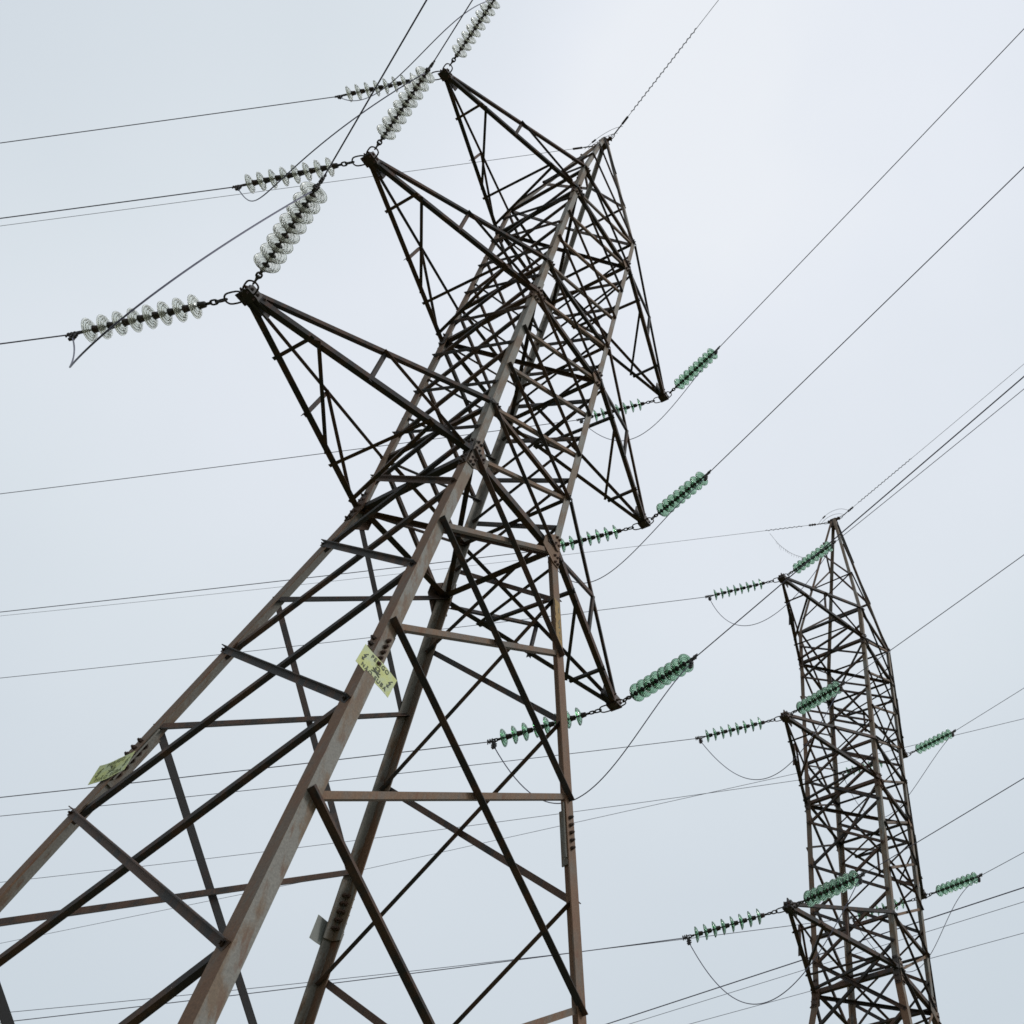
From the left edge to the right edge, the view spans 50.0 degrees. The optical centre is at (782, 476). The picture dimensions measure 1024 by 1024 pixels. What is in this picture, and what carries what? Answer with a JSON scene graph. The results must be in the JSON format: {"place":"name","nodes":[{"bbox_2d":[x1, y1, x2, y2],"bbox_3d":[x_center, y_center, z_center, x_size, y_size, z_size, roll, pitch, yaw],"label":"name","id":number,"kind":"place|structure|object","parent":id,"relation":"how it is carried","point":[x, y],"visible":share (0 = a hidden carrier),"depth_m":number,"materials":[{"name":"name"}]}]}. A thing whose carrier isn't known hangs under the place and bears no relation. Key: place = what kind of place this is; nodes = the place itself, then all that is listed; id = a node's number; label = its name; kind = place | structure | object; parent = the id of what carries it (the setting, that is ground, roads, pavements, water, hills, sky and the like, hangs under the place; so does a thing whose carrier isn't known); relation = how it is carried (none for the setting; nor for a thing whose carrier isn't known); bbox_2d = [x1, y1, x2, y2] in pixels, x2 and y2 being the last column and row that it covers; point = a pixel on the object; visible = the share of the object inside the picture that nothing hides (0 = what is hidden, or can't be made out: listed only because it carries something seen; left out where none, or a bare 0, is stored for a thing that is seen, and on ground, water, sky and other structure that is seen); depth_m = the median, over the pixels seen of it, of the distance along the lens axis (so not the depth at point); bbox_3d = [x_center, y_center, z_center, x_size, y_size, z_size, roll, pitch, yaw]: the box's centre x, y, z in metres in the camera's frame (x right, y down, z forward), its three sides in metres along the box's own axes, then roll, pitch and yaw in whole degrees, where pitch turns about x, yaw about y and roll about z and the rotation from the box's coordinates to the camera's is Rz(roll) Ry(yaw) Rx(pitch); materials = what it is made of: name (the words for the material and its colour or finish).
{"place":"outdoors","nodes":[
{"label":"outdoors","id":0,"kind":"place"},
{"bbox_2d":[0,719,1021,943],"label":"distant wire","id":1,"kind":"object","parent":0,"point":[531,832],"visible":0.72,"depth_m":41.87,"materials":[{"name":"metal"}]},
{"bbox_2d":[0,0,1023,1023],"label":"sky","id":2,"kind":"structure","parent":0,"point":[771,122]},
{"bbox_2d":[607,887,1023,1023],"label":"distant wire","id":3,"kind":"object","parent":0,"point":[808,957],"visible":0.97,"depth_m":35.14,"materials":[{"name":"metal"}]},
{"bbox_2d":[630,902,1022,1023],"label":"distant wire","id":4,"kind":"object","parent":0,"point":[824,963],"visible":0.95,"depth_m":35.37,"materials":[{"name":"metal"}]},
{"bbox_2d":[691,933,1022,1023],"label":"distant wire","id":5,"kind":"object","parent":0,"point":[903,965],"visible":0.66,"depth_m":36.15,"materials":[{"name":"metal"}]},
{"bbox_3d":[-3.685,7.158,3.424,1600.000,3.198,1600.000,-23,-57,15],"label":"ground","id":6,"kind":"structure","parent":0,"visible":0},
{"bbox_2d":[0,68,668,1023],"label":"lattice pylon","id":7,"kind":"object","parent":6,"relation":"on","point":[216,972],"visible":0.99,"depth_m":11.27,"materials":[{"name":"metal"}]},
{"bbox_2d":[88,751,134,784],"bbox_3d":[-5.601,2.440,8.701,0.400,0.200,0.020,-24,-57,13],"label":"warning sign","id":8,"kind":"object","parent":7,"relation":"attached to","point":[104,772],"visible":1,"depth_m":8.70,"materials":[{"name":"yellow metal"}]},
{"bbox_2d":[65,290,240,342],"bbox_3d":[-6.259,-1.608,10.402,1.759,0.263,0.256,-14,-54,-5],"label":"insulator string","id":9,"kind":"object","parent":7,"relation":"attached to","point":[150,316],"visible":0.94,"depth_m":10.34,"materials":[{"name":"glass"}]},
{"bbox_2d":[0,334,66,344],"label":"conductor","id":10,"kind":"object","parent":9,"relation":"attached to","point":[33,339],"visible":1,"depth_m":10.34,"materials":[{"name":"metal"}]},
{"bbox_2d":[242,174,326,294],"bbox_3d":[-4.800,-2.293,10.016,0.256,0.263,1.759,36,-55,-24],"label":"insulator string","id":11,"kind":"object","parent":7,"relation":"attached to","point":[284,236],"visible":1,"depth_m":9.93,"materials":[{"name":"glass"}]},
{"bbox_2d":[69,191,312,367],"bbox_3d":[-5.690,-1.337,8.843,3.066,2.698,0.267,-24,-57,16],"label":"jumper cable","id":12,"kind":"object","parent":11,"relation":"hanging from","point":[73,361],"visible":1,"depth_m":7.88,"materials":[{"name":"metal"}]},
{"bbox_2d":[324,0,426,176],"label":"conductor","id":13,"kind":"object","parent":11,"relation":"attached to","point":[409,29],"visible":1,"depth_m":8.99,"materials":[{"name":"metal"}]},
{"bbox_2d":[232,155,364,193],"bbox_3d":[-6.311,-3.968,13.627,1.759,0.264,0.257,-14,-54,-5],"label":"insulator string","id":14,"kind":"object","parent":7,"relation":"attached to","point":[307,171],"visible":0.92,"depth_m":13.57,"materials":[{"name":"glass"}]},
{"bbox_2d":[0,187,231,218],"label":"conductor","id":15,"kind":"object","parent":14,"relation":"attached to","point":[116,202],"visible":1,"depth_m":13.59,"materials":[{"name":"metal"}]},
{"bbox_2d":[238,72,424,201],"bbox_3d":[-5.688,-3.927,12.596,3.049,1.486,0.144,-25,-57,16],"label":"jumper cable","id":16,"kind":"object","parent":14,"relation":"hanging from","point":[327,139],"visible":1,"depth_m":12.21,"materials":[{"name":"metal"}]},
{"bbox_2d":[2,144,594,225],"bbox_3d":[-48.868,-3.564,27.314,90.001,3.494,0.076,-6,-54,3],"label":"earth wire","id":17,"kind":"object","parent":7,"relation":"attached to","point":[576,148],"visible":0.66,"depth_m":23.84,"materials":[{"name":"metal"}]},
{"bbox_2d":[309,914,343,946],"bbox_3d":[-4.457,4.497,10.188,0.011,0.240,0.380,-23,-58,15],"label":"warning sign","id":18,"kind":"object","parent":7,"relation":"attached to","point":[318,931],"visible":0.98,"depth_m":10.13,"materials":[{"name":"grey metal"}]},
{"bbox_2d":[356,644,396,697],"bbox_3d":[-3.120,1.496,8.009,0.011,0.200,0.400,-23,-64,15],"label":"warning sign","id":19,"kind":"object","parent":7,"relation":"attached to","point":[367,659],"visible":1,"depth_m":8.01,"materials":[{"name":"yellow metal"}]},
{"bbox_2d":[335,71,440,101],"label":"insulator string","id":20,"kind":"object","parent":7,"relation":"attached to","point":[350,94],"visible":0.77,"depth_m":16.77,"materials":[{"name":"glass"}]},
{"bbox_2d":[0,96,334,142],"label":"conductor","id":21,"kind":"object","parent":20,"relation":"attached to","point":[168,119],"visible":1,"depth_m":16.82,"materials":[{"name":"metal"}]},
{"bbox_2d":[366,60,434,158],"bbox_3d":[-4.856,-4.633,13.225,0.256,0.263,1.759,36,-54,-24],"label":"insulator string","id":22,"kind":"object","parent":7,"relation":"attached to","point":[405,103],"visible":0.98,"depth_m":13.15,"materials":[{"name":"glass"}]},
{"bbox_2d":[433,0,472,61],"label":"conductor","id":23,"kind":"object","parent":22,"relation":"attached to","point":[452,31],"visible":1,"depth_m":12.52,"materials":[{"name":"metal"}]},
{"bbox_2d":[442,0,499,73],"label":"insulator string","id":24,"kind":"object","parent":7,"relation":"attached to","point":[468,38],"visible":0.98,"depth_m":16.41,"materials":[{"name":"glass"}]},
{"bbox_2d":[340,0,492,100],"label":"jumper cable","id":25,"kind":"object","parent":24,"relation":"hanging from","point":[420,54],"visible":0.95,"depth_m":15.29,"materials":[{"name":"metal"}]},
{"bbox_2d":[487,704,609,748],"bbox_3d":[-3.133,3.358,14.084,1.759,0.263,0.256,-15,-54,-4],"label":"insulator string","id":26,"kind":"object","parent":7,"relation":"attached to","point":[526,731],"visible":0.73,"depth_m":14.02,"materials":[{"name":"glass"}]},
{"bbox_2d":[0,742,486,797],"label":"conductor","id":27,"kind":"object","parent":26,"relation":"attached to","point":[238,771],"visible":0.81,"depth_m":14.19,"materials":[{"name":"metal"}]},
{"bbox_2d":[560,522,640,551],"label":"insulator string","id":28,"kind":"object","parent":7,"relation":"attached to","point":[590,538],"visible":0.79,"depth_m":17.28,"materials":[{"name":"glass"}]},
{"bbox_2d":[2,552,526,611],"bbox_3d":[-48.681,4.320,22.223,90.001,5.927,0.014,-6,-54,3],"label":"conductor","id":29,"kind":"object","parent":28,"relation":"attached to","point":[238,585],"visible":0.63,"depth_m":17.50,"materials":[{"name":"metal"}]},
{"bbox_2d":[585,126,622,148],"bbox_3d":[-4.029,-7.732,23.649,1.054,0.350,0.085,-23,-57,15],"label":"bonding loop","id":30,"kind":"object","parent":7,"relation":"attached to","point":[594,140],"visible":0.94,"depth_m":23.74,"materials":[{"name":"metal"}]},
{"bbox_2d":[576,396,660,423],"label":"insulator string","id":31,"kind":"object","parent":7,"relation":"attached to","point":[625,408],"visible":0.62,"depth_m":20.52,"materials":[{"name":"glass"}]},
{"bbox_2d":[0,420,576,493],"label":"conductor","id":32,"kind":"object","parent":31,"relation":"attached to","point":[231,465],"visible":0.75,"depth_m":20.73,"materials":[{"name":"metal"}]},
{"bbox_2d":[614,654,697,706],"bbox_3d":[-1.674,2.699,13.650,0.256,0.263,1.759,37,-52,-24],"label":"insulator string","id":33,"kind":"object","parent":7,"relation":"attached to","point":[653,682],"visible":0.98,"depth_m":13.55,"materials":[{"name":"glass"}]},
{"bbox_2d":[494,665,688,803],"bbox_3d":[-2.494,3.418,13.066,3.065,1.382,0.255,-26,-58,17],"label":"jumper cable","id":34,"kind":"object","parent":33,"relation":"hanging from","point":[615,762],"visible":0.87,"depth_m":12.69,"materials":[{"name":"metal"}]},
{"bbox_2d":[697,376,1023,655],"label":"conductor","id":35,"kind":"object","parent":33,"relation":"attached to","point":[866,511],"visible":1,"depth_m":11.73,"materials":[{"name":"metal"}]},
{"bbox_2d":[610,1,717,138],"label":"earth wire","id":36,"kind":"object","parent":7,"relation":"attached to","point":[624,120],"visible":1,"depth_m":22.74,"materials":[{"name":"metal"}]},
{"bbox_2d":[644,469,710,524],"bbox_3d":[-1.714,0.364,16.912,0.257,0.263,1.759,36,-52,-24],"label":"insulator string","id":37,"kind":"object","parent":7,"relation":"attached to","point":[667,506],"visible":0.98,"depth_m":16.82,"materials":[{"name":"glass"}]},
{"bbox_2d":[547,479,703,583],"bbox_3d":[-2.570,1.018,16.290,3.043,1.384,0.196,-26,-58,17],"label":"jumper cable","id":38,"kind":"object","parent":37,"relation":"hanging from","point":[644,540],"visible":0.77,"depth_m":15.80,"materials":[{"name":"metal"}]},
{"bbox_2d":[710,167,1023,471],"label":"conductor","id":39,"kind":"object","parent":37,"relation":"attached to","point":[872,314],"visible":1,"depth_m":14.68,"materials":[{"name":"metal"}]},
{"bbox_2d":[663,346,719,398],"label":"insulator string","id":40,"kind":"object","parent":7,"relation":"attached to","point":[690,374],"visible":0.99,"depth_m":20.09,"materials":[{"name":"glass"}]},
{"bbox_2d":[582,353,714,440],"bbox_3d":[-2.579,-1.246,19.519,3.049,1.554,0.192,-25,-57,17],"label":"jumper cable","id":41,"kind":"object","parent":40,"relation":"hanging from","point":[666,412],"visible":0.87,"depth_m":19.04,"materials":[{"name":"metal"}]},
{"bbox_2d":[720,29,1023,346],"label":"conductor","id":42,"kind":"object","parent":40,"relation":"attached to","point":[875,184],"visible":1,"depth_m":17.73,"materials":[{"name":"metal"}]},
{"bbox_2d":[777,517,941,1023],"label":"lattice pylon","id":43,"kind":"object","parent":6,"relation":"on","point":[895,967],"visible":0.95,"depth_m":21.35,"materials":[{"name":"metal"}]},
{"bbox_2d":[3,522,827,615],"bbox_3d":[-43.340,5.176,34.181,90.001,3.971,0.076,-6,-54,4],"label":"earth wire","id":44,"kind":"object","parent":43,"relation":"attached to","point":[812,524],"visible":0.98,"depth_m":30.49,"materials":[{"name":"metal"}]},
{"bbox_2d":[682,906,785,944],"bbox_3d":[-0.760,7.244,16.865,1.759,0.263,0.257,-14,-54,-5],"label":"insulator string","id":45,"kind":"object","parent":43,"relation":"attached to","point":[733,924],"visible":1,"depth_m":16.80,"materials":[{"name":"glass"}]},
{"bbox_2d":[0,938,682,1022],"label":"conductor","id":46,"kind":"object","parent":45,"relation":"attached to","point":[360,979],"visible":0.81,"depth_m":16.93,"materials":[{"name":"metal"}]},
{"bbox_2d":[695,716,782,743],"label":"insulator string","id":47,"kind":"object","parent":43,"relation":"attached to","point":[731,730],"visible":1,"depth_m":20.04,"materials":[{"name":"glass"}]},
{"bbox_2d":[3,738,695,815],"bbox_3d":[-46.332,8.552,24.439,90.001,4.962,0.014,-6,-54,3],"label":"conductor","id":48,"kind":"object","parent":47,"relation":"attached to","point":[357,778],"visible":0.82,"depth_m":20.26,"materials":[{"name":"metal"}]},
{"bbox_2d":[705,577,779,600],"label":"insulator string","id":49,"kind":"object","parent":43,"relation":"attached to","point":[741,588],"visible":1,"depth_m":23.27,"materials":[{"name":"glass"}]},
{"bbox_2d":[3,597,703,677],"bbox_3d":[-46.403,6.182,27.355,90.001,4.663,0.014,-6,-54,3],"label":"conductor","id":50,"kind":"object","parent":49,"relation":"attached to","point":[325,642],"visible":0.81,"depth_m":23.56,"materials":[{"name":"metal"}]},
{"bbox_2d":[781,540,835,578],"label":"insulator string","id":51,"kind":"object","parent":43,"relation":"attached to","point":[821,554],"visible":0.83,"depth_m":22.84,"materials":[{"name":"glass"}]},
{"bbox_2d":[710,548,830,625],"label":"jumper cable","id":52,"kind":"object","parent":51,"relation":"hanging from","point":[780,609],"visible":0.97,"depth_m":21.88,"materials":[{"name":"metal"}]},
{"bbox_2d":[835,389,1023,541],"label":"conductor","id":53,"kind":"object","parent":51,"relation":"attached to","point":[931,464],"visible":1,"depth_m":21.06,"materials":[{"name":"metal"}]},
{"bbox_2d":[784,681,844,717],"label":"insulator string","id":54,"kind":"object","parent":43,"relation":"attached to","point":[822,695],"visible":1,"depth_m":19.52,"materials":[{"name":"glass"}]},
{"bbox_2d":[702,689,839,779],"bbox_3d":[-0.238,4.912,19.006,3.004,1.405,0.151,-26,-58,17],"label":"jumper cable","id":55,"kind":"object","parent":54,"relation":"hanging from","point":[788,764],"visible":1,"depth_m":18.67,"materials":[{"name":"metal"}]},
{"bbox_2d":[845,555,1023,682],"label":"conductor","id":56,"kind":"object","parent":54,"relation":"attached to","point":[936,617],"visible":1,"depth_m":18.00,"materials":[{"name":"metal"}]},
{"bbox_2d":[787,870,864,907],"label":"insulator string","id":57,"kind":"object","parent":43,"relation":"attached to","point":[812,897],"visible":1,"depth_m":16.36,"materials":[{"name":"glass"}]},
{"bbox_2d":[690,881,858,1004],"bbox_3d":[-0.150,7.252,15.846,3.049,1.454,0.148,-26,-57,17],"label":"jumper cable","id":58,"kind":"object","parent":57,"relation":"hanging from","point":[798,978],"visible":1,"depth_m":15.54,"materials":[{"name":"metal"}]},
{"bbox_2d":[864,778,1023,873],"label":"conductor","id":59,"kind":"object","parent":57,"relation":"attached to","point":[945,825],"visible":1,"depth_m":15.17,"materials":[{"name":"metal"}]},
{"bbox_2d":[839,756,898,775],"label":"insulator string","id":60,"kind":"object","parent":43,"relation":"attached to","point":[871,766],"visible":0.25,"depth_m":26.99,"materials":[{"name":"glass"}]},
{"bbox_2d":[0,774,838,882],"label":"conductor","id":61,"kind":"object","parent":60,"relation":"attached to","point":[434,830],"visible":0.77,"depth_m":27.24,"materials":[{"name":"metal"}]},
{"bbox_2d":[849,897,915,922],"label":"insulator string","id":62,"kind":"object","parent":43,"relation":"attached to","point":[902,903],"visible":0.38,"depth_m":23.74,"materials":[{"name":"glass"}]},
{"bbox_2d":[13,919,840,1011],"bbox_3d":[-43.155,13.969,27.176,90.001,3.811,0.014,-6,-54,3],"label":"conductor","id":63,"kind":"object","parent":62,"relation":"attached to","point":[410,971],"visible":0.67,"depth_m":23.91,"materials":[{"name":"metal"}]},
{"bbox_2d":[905,729,955,755],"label":"insulator string","id":64,"kind":"object","parent":43,"relation":"attached to","point":[942,737],"visible":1,"depth_m":26.54,"materials":[{"name":"glass"}]},
{"bbox_2d":[845,735,951,816],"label":"jumper cable","id":65,"kind":"object","parent":64,"relation":"hanging from","point":[915,785],"visible":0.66,"depth_m":25.67,"materials":[{"name":"metal"}]},
{"bbox_2d":[955,688,1023,730],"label":"conductor","id":66,"kind":"object","parent":64,"relation":"attached to","point":[989,709],"visible":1,"depth_m":25.60,"materials":[{"name":"metal"}]},
{"bbox_2d":[839,364,1023,518],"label":"earth wire","id":67,"kind":"object","parent":43,"relation":"attached to","point":[913,456],"visible":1,"depth_m":28.77,"materials":[{"name":"metal"}]},
{"bbox_2d":[924,872,981,896],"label":"insulator string","id":68,"kind":"object","parent":43,"relation":"attached to","point":[955,885],"visible":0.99,"depth_m":23.27,"materials":[{"name":"glass"}]},
{"bbox_2d":[861,880,976,971],"bbox_3d":[2.982,9.918,22.718,3.030,1.505,0.356,-29,-58,19],"label":"jumper cable","id":69,"kind":"object","parent":68,"relation":"hanging from","point":[942,929],"visible":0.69,"depth_m":22.36,"materials":[{"name":"metal"}]},
{"bbox_2d":[982,852,1023,874],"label":"conductor","id":70,"kind":"object","parent":68,"relation":"attached to","point":[1003,863],"visible":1,"depth_m":22.57,"materials":[{"name":"metal"}]}
]}

